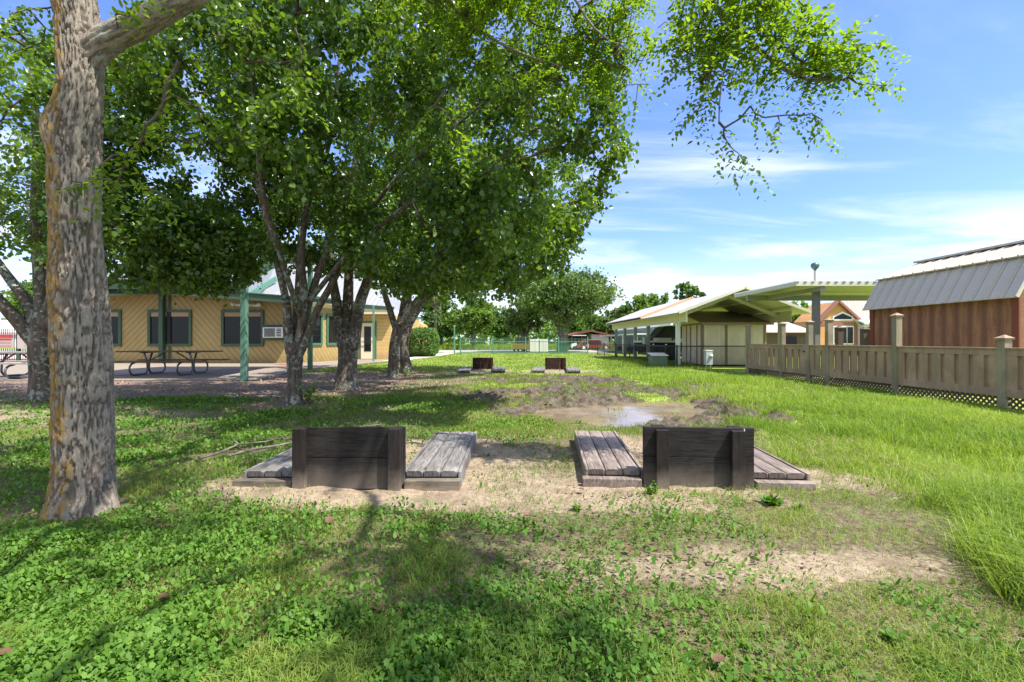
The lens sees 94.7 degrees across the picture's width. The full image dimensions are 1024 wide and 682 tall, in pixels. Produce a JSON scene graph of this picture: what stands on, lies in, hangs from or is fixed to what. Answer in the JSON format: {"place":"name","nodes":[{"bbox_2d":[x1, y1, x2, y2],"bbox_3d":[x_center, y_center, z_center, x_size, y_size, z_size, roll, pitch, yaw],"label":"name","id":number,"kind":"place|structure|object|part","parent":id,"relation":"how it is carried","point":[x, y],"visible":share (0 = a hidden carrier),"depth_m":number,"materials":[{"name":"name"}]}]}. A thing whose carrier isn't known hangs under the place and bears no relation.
{"place":"outdoors","nodes":[
{"label":"outdoors","id":0,"kind":"place"},
{"bbox_2d":[0,354,26,358],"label":"pool deck","id":1,"kind":"structure","parent":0,"point":[22,357],"depth_m":32.85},
{"bbox_2d":[0,320,15,347],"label":"camper trailer","id":2,"kind":"object","parent":1,"relation":"on","point":[5,324],"visible":0.14,"depth_m":36.00,"materials":[{"name":"white paint"}]},
{"bbox_2d":[0,359,387,380],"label":"patio","id":3,"kind":"structure","parent":0,"point":[121,369],"depth_m":17.10,"materials":[{"name":"concrete"}]},
{"bbox_2d":[1,329,25,360],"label":"pool fence","id":4,"kind":"object","parent":3,"relation":"on","point":[18,356],"visible":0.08,"depth_m":24.99,"materials":[{"name":"metal"}]},
{"bbox_2d":[0,334,13,347],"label":"notice sign","id":5,"kind":"object","parent":4,"relation":"attached to","point":[6,340],"visible":1,"depth_m":24.88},
{"bbox_2d":[17,333,26,348],"bbox_3d":[-25.370,-0.080,24.885,1.500,0.960,0.040,0,0,0],"label":"notice sign","id":6,"kind":"object","parent":4,"relation":"attached to","point":[21,344],"visible":0.03,"depth_m":24.88,"materials":[{"name":"white paint"}]},
{"bbox_2d":[0,351,27,378],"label":"picnic table","id":7,"kind":"object","parent":3,"relation":"on","point":[13,353],"visible":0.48,"depth_m":13.94,"materials":[{"name":"metal"}]},
{"bbox_2d":[114,350,230,375],"bbox_3d":[-11.000,0.692,15.200,2.850,0.753,1.735,0,0,-5],"label":"picnic table","id":8,"kind":"object","parent":3,"relation":"on","point":[149,360],"visible":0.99,"depth_m":15.10,"materials":[{"name":"metal"}]},
{"bbox_2d":[114,364,304,375],"bbox_3d":[-10.396,1.076,18.215,3.014,0.020,7.907,0,0,9],"label":"red paver band","id":9,"kind":"object","parent":3,"relation":"on","point":[219,370],"visible":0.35,"depth_m":17.63,"materials":[{"name":"red brick"}]},
{"bbox_2d":[0,350,630,352],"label":"road","id":10,"kind":"structure","parent":0,"point":[458,351],"depth_m":48.49,"materials":[{"name":"grey asphalt"}]},
{"bbox_2d":[513,337,532,351],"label":"yellow car","id":11,"kind":"object","parent":10,"relation":"on","point":[516,345],"visible":0.55,"depth_m":46.85,"materials":[{"name":"paint"}]},
{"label":"rear window","id":12,"kind":"part","parent":11,"relation":"part of","materials":[{"name":"glass"}]},
{"bbox_2d":[570,335,588,349],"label":"golf cart","id":13,"kind":"object","parent":10,"relation":"on","point":[572,345],"visible":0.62,"depth_m":55.98,"materials":[{"name":"white paint"}]},
{"bbox_2d":[576,339,610,349],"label":"red car","id":14,"kind":"object","parent":10,"relation":"on","point":[592,343],"visible":0.47,"depth_m":56.10,"materials":[{"name":"paint"}]},
{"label":"window","id":15,"kind":"part","parent":14,"relation":"part of","materials":[{"name":"glass"}]},
{"bbox_2d":[0,342,1023,681],"bbox_3d":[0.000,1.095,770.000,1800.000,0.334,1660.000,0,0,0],"label":"ground","id":16,"kind":"structure","parent":0,"point":[860,554],"depth_m":2.88,"materials":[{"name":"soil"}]},
{"bbox_2d":[0,273,32,315],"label":"tree","id":17,"kind":"object","parent":16,"relation":"on","point":[27,287],"visible":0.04,"depth_m":45.98,"materials":[{"name":"green plant"}]},
{"bbox_2d":[0,0,318,401],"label":"pear tree","id":18,"kind":"object","parent":16,"relation":"on","point":[159,258],"visible":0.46,"depth_m":7.90,"materials":[{"name":"green plant"}]},
{"bbox_2d":[106,239,312,381],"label":"picnic pavilion","id":19,"kind":"structure","parent":16,"relation":"on","point":[244,338],"depth_m":12.88,"materials":[{"name":"green metal"}]},
{"bbox_2d":[230,496,242,505],"bbox_3d":[-1.826,1.071,3.117,0.100,0.075,0.114,0,0,0],"label":"weed","id":20,"kind":"object","parent":16,"relation":"on","point":[238,497],"visible":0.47,"depth_m":3.13,"materials":[{"name":"green plant"}]},
{"bbox_2d":[195,435,283,460],"bbox_3d":[-2.575,1.009,4.473,0.555,0.124,0.559,0,0,0],"label":"fallen branch","id":21,"kind":"object","parent":16,"relation":"on","point":[219,452],"visible":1,"depth_m":4.39,"materials":[{"name":"brown wood"}]},
{"bbox_2d":[109,264,419,362],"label":"community hall","id":22,"kind":"structure","parent":16,"relation":"on","point":[148,322],"depth_m":22.90,"materials":[{"name":"beige wood"}]},
{"bbox_2d":[111,310,121,345],"bbox_3d":[-19.950,-0.630,22.864,2.000,1.780,0.070,0,0,0],"label":"window","id":23,"kind":"structure","parent":22,"relation":"in","point":[116,315],"depth_m":22.88,"materials":[{"name":"green paint"}]},
{"bbox_2d":[147,310,191,345],"bbox_3d":[-16.600,-0.630,22.864,2.130,1.780,0.070,0,0,0],"label":"window","id":24,"kind":"structure","parent":22,"relation":"in","point":[181,320],"depth_m":22.88,"materials":[{"name":"grey glass"}]},
{"bbox_2d":[221,310,263,345],"bbox_3d":[-13.070,-0.630,22.864,2.060,1.780,0.070,0,0,0],"label":"window","id":25,"kind":"structure","parent":22,"relation":"in","point":[230,319],"depth_m":22.88,"materials":[{"name":"black glass"}]},
{"bbox_2d":[313,313,322,344],"bbox_3d":[-10.040,-0.610,23.972,0.070,1.660,1.250,0,0,14],"label":"window","id":26,"kind":"structure","parent":22,"relation":"in","point":[318,330],"depth_m":24.30,"materials":[{"name":"black glass"}]},
{"bbox_2d":[326,314,336,344],"bbox_3d":[-9.613,-0.610,25.651,0.070,1.660,1.500,0,0,14],"label":"window","id":27,"kind":"structure","parent":22,"relation":"in","point":[330,332],"depth_m":25.27,"materials":[{"name":"black glass"}]},
{"bbox_2d":[361,323,371,358],"bbox_3d":[-8.400,0.000,27.416,0.780,2.080,0.147,0,0,0],"label":"door","id":28,"kind":"structure","parent":22,"relation":"in","point":[366,333],"depth_m":27.44,"materials":[{"name":"beige paint"}]},
{"bbox_2d":[0,372,586,463],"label":"leaf litter","id":29,"kind":"object","parent":16,"relation":"on","point":[283,387],"visible":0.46,"depth_m":10.48,"materials":[{"name":"plant"}]},
{"bbox_2d":[294,379,320,402],"bbox_3d":[-3.620,0.893,8.311,0.404,0.459,0.347,0,0,-44],"label":"sapling","id":30,"kind":"object","parent":16,"relation":"on","point":[307,395],"visible":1,"depth_m":8.33,"materials":[{"name":"green plant"}]},
{"bbox_2d":[232,426,476,490],"bbox_3d":[-1.227,0.896,4.304,1.686,0.508,1.712,0,0,0],"label":"horseshoe pit","id":31,"kind":"object","parent":16,"relation":"on","point":[357,457],"visible":0.81,"depth_m":3.50,"materials":[{"name":"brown wood"}]},
{"bbox_2d":[102,0,638,404],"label":"pear tree","id":32,"kind":"object","parent":16,"relation":"on","point":[486,253],"visible":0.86,"depth_m":6.63,"materials":[{"name":"green plant"}]},
{"bbox_2d":[202,3,541,389],"bbox_3d":[-3.215,-3.092,10.971,7.770,8.589,4.862,0,0,0],"label":"pear tree","id":33,"kind":"object","parent":16,"relation":"on","point":[348,314],"visible":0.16,"depth_m":10.62,"materials":[{"name":"green plant"}]},
{"bbox_2d":[401,367,409,376],"bbox_3d":[-3.297,0.968,14.605,0.301,0.311,0.201,0,0,0],"label":"sapling","id":34,"kind":"object","parent":16,"relation":"on","point":[406,372],"visible":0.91,"depth_m":14.61,"materials":[{"name":"green plant"}]},
{"bbox_2d":[384,353,451,360],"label":"walkway","id":35,"kind":"structure","parent":16,"relation":"on","point":[439,354],"depth_m":32.67,"materials":[{"name":"concrete"}]},
{"bbox_2d":[417,317,427,342],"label":"annex building","id":36,"kind":"structure","parent":16,"relation":"on","point":[422,325],"depth_m":38.63,"materials":[{"name":"yellow"}]},
{"bbox_2d":[408,327,439,356],"bbox_3d":[-6.251,0.064,33.428,2.274,2.187,3.218,0,0,0],"label":"hedge","id":37,"kind":"object","parent":16,"relation":"on","point":[429,347],"visible":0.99,"depth_m":32.26,"materials":[{"name":"green plant"}]},
{"bbox_2d":[413,292,450,328],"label":"tree","id":38,"kind":"object","parent":16,"relation":"on","point":[435,303],"visible":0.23,"depth_m":43.89,"materials":[{"name":"green plant"}]},
{"bbox_2d":[1,314,868,344],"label":"distant treeline","id":39,"kind":"object","parent":16,"relation":"on","point":[549,332],"visible":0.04,"depth_m":98.14,"materials":[{"name":"green plant"}]},
{"bbox_2d":[420,298,461,344],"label":"tree","id":40,"kind":"object","parent":16,"relation":"on","point":[428,317],"visible":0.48,"depth_m":60.63,"materials":[{"name":"green plant"}]},
{"bbox_2d":[0,0,910,521],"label":"elm tree","id":41,"kind":"object","parent":16,"relation":"on","point":[88,48],"visible":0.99,"depth_m":3.06,"materials":[{"name":"green plant"}]},
{"bbox_2d":[306,67,604,377],"bbox_3d":[-1.591,-3.640,14.724,9.232,9.728,5.885,0,0,0],"label":"pear tree","id":42,"kind":"object","parent":16,"relation":"on","point":[403,318],"visible":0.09,"depth_m":14.33,"materials":[{"name":"green plant"}]},
{"bbox_2d":[348,124,564,372],"bbox_3d":[-2.068,-3.279,17.105,8.274,9.078,5.570,0,0,0],"label":"pear tree","id":43,"kind":"object","parent":16,"relation":"on","point":[405,362],"visible":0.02,"depth_m":16.55,"materials":[{"name":"green plant"}]},
{"bbox_2d":[445,297,497,348],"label":"tree","id":44,"kind":"object","parent":16,"relation":"on","point":[470,319],"visible":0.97,"depth_m":56.87,"materials":[{"name":"green plant"}]},
{"bbox_2d":[457,358,504,372],"bbox_3d":[-1.081,0.896,17.227,1.686,0.507,2.252,0,0,-2],"label":"horseshoe pit","id":45,"kind":"object","parent":16,"relation":"on","point":[486,363],"visible":0.88,"depth_m":18.22,"materials":[{"name":"brown wood"}]},
{"bbox_2d":[487,300,520,343],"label":"tree","id":46,"kind":"object","parent":16,"relation":"on","point":[498,330],"visible":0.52,"depth_m":70.67,"materials":[{"name":"green plant"}]},
{"bbox_2d":[0,389,1023,681],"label":"clover cover","id":47,"kind":"object","parent":16,"relation":"on","point":[128,645],"visible":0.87,"depth_m":1.97,"materials":[{"name":"green plant"}]},
{"bbox_2d":[0,647,12,654],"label":"fallen leaf","id":48,"kind":"object","parent":47,"relation":"on","point":[6,649],"visible":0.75,"depth_m":1.63,"materials":[{"name":"brown plant"}]},
{"bbox_2d":[156,592,169,597],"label":"fallen leaf","id":49,"kind":"object","parent":47,"relation":"on","point":[162,595],"visible":0.88,"depth_m":1.98,"materials":[{"name":"brown plant"}]},
{"bbox_2d":[229,424,380,456],"bbox_3d":[-2.061,0.998,4.866,0.129,0.094,1.576,0,0,41],"label":"fallen branch","id":50,"kind":"object","parent":47,"relation":"on","point":[257,448],"visible":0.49,"depth_m":4.50,"materials":[{"name":"brown wood"}]},
{"bbox_2d":[371,603,384,609],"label":"fallen leaf","id":51,"kind":"object","parent":47,"relation":"on","point":[380,607],"visible":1,"depth_m":1.88,"materials":[{"name":"brown plant"}]},
{"bbox_2d":[712,654,724,661],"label":"fallen leaf","id":52,"kind":"object","parent":47,"relation":"on","point":[718,658],"visible":1,"depth_m":1.58,"materials":[{"name":"brown plant"}]},
{"bbox_2d":[502,304,545,350],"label":"oak tree","id":53,"kind":"object","parent":16,"relation":"on","point":[523,326],"visible":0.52,"depth_m":49.00,"materials":[{"name":"green plant"}]},
{"bbox_2d":[460,337,587,353],"bbox_3d":[1.000,0.395,39.300,10.690,1.510,0.090,0,0,0],"label":"metal fence","id":54,"kind":"object","parent":16,"relation":"on","point":[528,341],"visible":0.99,"depth_m":39.28,"materials":[{"name":"metal"}]},
{"bbox_2d":[530,339,538,351],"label":"utility cabinet","id":55,"kind":"object","parent":16,"relation":"on","point":[532,346],"visible":0.93,"depth_m":43.30,"materials":[{"name":"white metal"}]},
{"bbox_2d":[527,624,546,639],"bbox_3d":[0.096,1.083,1.744,0.093,0.039,0.072,0,0,14],"label":"weed","id":56,"kind":"object","parent":16,"relation":"on","point":[537,628],"visible":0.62,"depth_m":1.76,"materials":[{"name":"green plant"}]},
{"bbox_2d":[540,339,547,351],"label":"utility cabinet","id":57,"kind":"object","parent":16,"relation":"on","point":[543,345],"visible":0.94,"depth_m":43.30,"materials":[{"name":"white metal"}]},
{"bbox_2d":[531,358,579,373],"bbox_3d":[1.598,0.895,17.129,1.686,0.510,2.252,0,0,5],"label":"horseshoe pit","id":58,"kind":"object","parent":16,"relation":"on","point":[552,363],"visible":0.9,"depth_m":18.08,"materials":[{"name":"brown wood"}]},
{"bbox_2d":[556,342,567,351],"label":"trash bin","id":59,"kind":"object","parent":16,"relation":"on","point":[563,346],"visible":0.71,"depth_m":41.57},
{"bbox_2d":[514,265,628,351],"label":"oak tree","id":60,"kind":"object","parent":16,"relation":"on","point":[575,293],"visible":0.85,"depth_m":44.63,"materials":[{"name":"green plant"}]},
{"bbox_2d":[571,502,581,511],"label":"weed","id":61,"kind":"object","parent":16,"relation":"on","point":[575,506],"visible":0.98,"depth_m":3.05,"materials":[{"name":"green plant"}]},
{"bbox_2d":[191,435,972,595],"bbox_3d":[0.268,1.087,3.872,5.744,0.084,3.693,0,0,0],"label":"soil debris","id":62,"kind":"object","parent":16,"relation":"on","point":[802,567],"visible":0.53,"depth_m":3.19,"materials":[{"name":"brown soil"}]},
{"bbox_2d":[568,313,599,334],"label":"tree","id":63,"kind":"object","parent":16,"relation":"on","point":[577,327],"visible":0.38,"depth_m":68.50,"materials":[{"name":"green plant"}]},
{"bbox_2d":[568,330,614,344],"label":"red roofed house","id":64,"kind":"structure","parent":16,"relation":"on","point":[594,335],"depth_m":60.00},
{"bbox_2d":[302,353,893,444],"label":"mown lawn","id":65,"kind":"structure","parent":16,"relation":"on","point":[619,362],"depth_m":12.29,"materials":[{"name":"green plant"}]},
{"bbox_2d":[592,304,632,343],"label":"tree","id":66,"kind":"object","parent":16,"relation":"on","point":[601,325],"visible":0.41,"depth_m":61.18,"materials":[{"name":"green plant"}]},
{"bbox_2d":[510,384,724,427],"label":"puddle water","id":67,"kind":"structure","parent":16,"relation":"on","point":[640,413],"depth_m":7.48,"materials":[{"name":"liquid"}]},
{"bbox_2d":[439,373,814,426],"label":"dirt patch","id":68,"kind":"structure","parent":16,"relation":"on","point":[737,401],"depth_m":8.88,"materials":[{"name":"brown soil"}]},
{"bbox_2d":[601,323,672,352],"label":"teal mobile home","id":69,"kind":"object","parent":16,"relation":"on","point":[641,332],"visible":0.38,"depth_m":46.93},
{"bbox_2d":[625,292,669,314],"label":"tree","id":70,"kind":"object","parent":16,"relation":"on","point":[643,301],"visible":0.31,"depth_m":59.72,"materials":[{"name":"green plant"}]},
{"bbox_2d":[645,485,657,493],"bbox_3d":[0.992,1.064,3.373,0.102,0.048,0.107,0,0,-37],"label":"weed","id":71,"kind":"object","parent":16,"relation":"on","point":[649,488],"visible":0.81,"depth_m":3.37,"materials":[{"name":"green plant"}]},
{"bbox_2d":[633,338,681,359],"bbox_3d":[8.534,0.181,27.000,3.135,1.822,1.460,0,0,0],"label":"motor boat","id":72,"kind":"object","parent":16,"relation":"on","point":[663,341],"visible":0.49,"depth_m":26.59,"materials":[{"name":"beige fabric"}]},
{"bbox_2d":[648,353,668,366],"bbox_3d":[6.295,0.805,20.350,0.710,0.590,0.700,0,0,0],"label":"transformer box","id":73,"kind":"object","parent":16,"relation":"on","point":[658,359],"visible":0.78,"depth_m":20.05,"materials":[{"name":"green metal"}]},
{"bbox_2d":[650,326,681,356],"bbox_3d":[9.700,0.096,29.275,2.600,1.992,1.850,0,0,0],"label":"covered vehicle","id":74,"kind":"object","parent":16,"relation":"on","point":[664,332],"visible":0.24,"depth_m":28.40,"materials":[{"name":"metal"}]},
{"bbox_2d":[597,343,755,366],"bbox_3d":[8.631,0.637,29.275,3.942,1.025,18.730,0,0,0],"label":"chain link fence","id":75,"kind":"object","parent":16,"relation":"on","point":[649,346],"visible":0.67,"depth_m":21.01,"materials":[{"name":"metal"}]},
{"bbox_2d":[672,281,705,299],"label":"tree","id":76,"kind":"object","parent":16,"relation":"on","point":[688,292],"visible":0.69,"depth_m":63.79,"materials":[{"name":"green plant"}]},
{"bbox_2d":[574,424,815,490],"bbox_3d":[1.436,0.895,4.303,1.686,0.510,1.712,0,0,4],"label":"horseshoe pit","id":77,"kind":"object","parent":16,"relation":"on","point":[728,456],"visible":0.81,"depth_m":3.51,"materials":[{"name":"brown wood"}]},
{"bbox_2d":[703,350,712,367],"bbox_3d":[7.915,0.757,18.985,0.290,0.785,0.350,0,0,0],"label":"meter pedestal","id":78,"kind":"object","parent":16,"relation":"on","point":[708,357],"visible":0.97,"depth_m":18.90,"materials":[{"name":"white paint"}]},
{"bbox_2d":[606,286,811,364],"bbox_3d":[9.140,-0.570,25.715,5.266,3.341,14.570,0,0,0],"label":"gable carport","id":79,"kind":"object","parent":16,"relation":"on","point":[675,313],"visible":0.67,"depth_m":21.09,"materials":[{"name":"white paint"}]},
{"bbox_2d":[681,311,773,364],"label":"storage shed","id":80,"kind":"structure","parent":16,"relation":"on","point":[713,328],"depth_m":20.75,"materials":[{"name":"beige"}]},
{"bbox_2d":[758,494,783,505],"bbox_3d":[1.729,1.050,3.121,0.148,0.081,0.151,0,0,0],"label":"weed","id":81,"kind":"object","parent":16,"relation":"on","point":[771,500],"visible":1,"depth_m":3.12,"materials":[{"name":"green plant"}]},
{"bbox_2d":[790,503,804,509],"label":"weed","id":82,"kind":"object","parent":16,"relation":"on","point":[801,505],"visible":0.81,"depth_m":3.02,"materials":[{"name":"green plant"}]},
{"bbox_2d":[789,301,808,323],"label":"tree","id":83,"kind":"object","parent":16,"relation":"on","point":[804,304],"visible":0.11,"depth_m":51.25,"materials":[{"name":"green plant"}]},
{"bbox_2d":[734,280,877,375],"bbox_3d":[11.305,-0.347,15.950,5.790,2.895,3.960,0,0,0],"label":"flat carport","id":84,"kind":"object","parent":16,"relation":"on","point":[815,292],"visible":0.46,"depth_m":15.62,"materials":[{"name":"grey paint"}]},
{"bbox_2d":[600,367,1023,612],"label":"tall grass","id":85,"kind":"structure","parent":16,"relation":"on","point":[948,429],"depth_m":4.62,"materials":[{"name":"green plant"}]},
{"bbox_2d":[811,262,819,280],"bbox_3d":[12.920,-1.125,20.100,0.330,4.450,0.322,0,0,0],"label":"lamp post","id":86,"kind":"object","parent":16,"relation":"on","point":[815,266],"visible":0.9,"depth_m":20.03,"materials":[{"name":"white metal"}]},
{"bbox_2d":[794,301,868,355],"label":"orange cottage","id":87,"kind":"structure","parent":16,"relation":"on","point":[843,313],"depth_m":34.96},
{"bbox_2d":[833,326,836,343],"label":"window","id":88,"kind":"structure","parent":87,"relation":"in","point":[833,326],"depth_m":34.95,"materials":[{"name":"white paint"}]},
{"bbox_2d":[832,312,852,320],"bbox_3d":[24.530,-1.850,34.968,1.500,0.660,0.055,0,0,0],"label":"gable window","id":89,"kind":"structure","parent":87,"relation":"in","point":[842,316],"depth_m":34.95,"materials":[{"name":"white paint"}]},
{"bbox_2d":[842,326,846,343],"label":"window","id":90,"kind":"structure","parent":87,"relation":"in","point":[845,327],"depth_m":34.94,"materials":[{"name":"white paint"}]},
{"bbox_2d":[847,326,853,343],"bbox_3d":[25.080,-0.435,34.969,0.520,1.370,0.058,0,0,0],"label":"window","id":91,"kind":"structure","parent":87,"relation":"in","point":[850,329],"depth_m":34.94,"materials":[{"name":"glass"}]},
{"bbox_2d":[834,326,843,381],"bbox_3d":[8.850,0.340,12.750,0.200,1.520,0.200,0,0,0],"label":"deck post","id":92,"kind":"object","parent":16,"relation":"on","point":[839,335],"visible":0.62,"depth_m":12.68,"materials":[{"name":"brown wood"}]},
{"bbox_2d":[860,327,869,383],"bbox_3d":[9.050,0.365,12.100,0.200,1.470,0.200,0,0,0],"label":"deck post","id":93,"kind":"object","parent":16,"relation":"on","point":[864,335],"visible":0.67,"depth_m":12.03,"materials":[{"name":"brown wood"}]},
{"bbox_2d":[745,313,1023,410],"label":"wooden fence","id":94,"kind":"object","parent":16,"relation":"on","point":[997,372],"visible":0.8,"depth_m":9.61,"materials":[{"name":"beige wood"}]},
{"bbox_2d":[876,625,912,646],"bbox_3d":[1.403,1.080,1.715,0.100,0.047,0.101,0,0,-18],"label":"weed","id":95,"kind":"object","parent":16,"relation":"on","point":[887,634],"visible":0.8,"depth_m":1.72,"materials":[{"name":"green plant"}]},
{"bbox_2d":[862,240,1023,388],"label":"gambrel shed","id":96,"kind":"structure","parent":16,"relation":"on","point":[973,298],"depth_m":10.34,"materials":[{"name":"brown wood"}]},
{"bbox_2d":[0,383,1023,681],"bbox_3d":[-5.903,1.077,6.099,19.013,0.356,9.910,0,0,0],"label":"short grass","id":97,"kind":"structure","parent":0,"point":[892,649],"depth_m":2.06,"materials":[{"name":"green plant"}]},
{"bbox_2d":[325,516,333,521],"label":"fallen leaf","id":98,"kind":"object","parent":97,"relation":"on","point":[328,518],"visible":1,"depth_m":2.77,"materials":[{"name":"brown plant"}]},
{"bbox_2d":[0,0,1023,340],"label":"sky","id":99,"kind":"structure","parent":0,"point":[939,171],"materials":[{"name":"blue"}]},
{"bbox_2d":[439,343,614,349],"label":"meadow grass","id":100,"kind":"structure","parent":0,"point":[448,346],"depth_m":57.02,"materials":[{"name":"green plant"}]},
{"bbox_2d":[766,322,805,345],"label":"house","id":101,"kind":"structure","parent":0,"point":[795,334],"depth_m":32.20,"materials":[{"name":"white metal"}]},
{"bbox_2d":[786,337,796,345],"bbox_3d":[19.050,0.100,32.145,0.700,0.800,0.090,0,0,0],"label":"window","id":102,"kind":"structure","parent":101,"relation":"in","point":[789,340],"depth_m":32.10,"materials":[{"name":"grey glass"}]}
]}

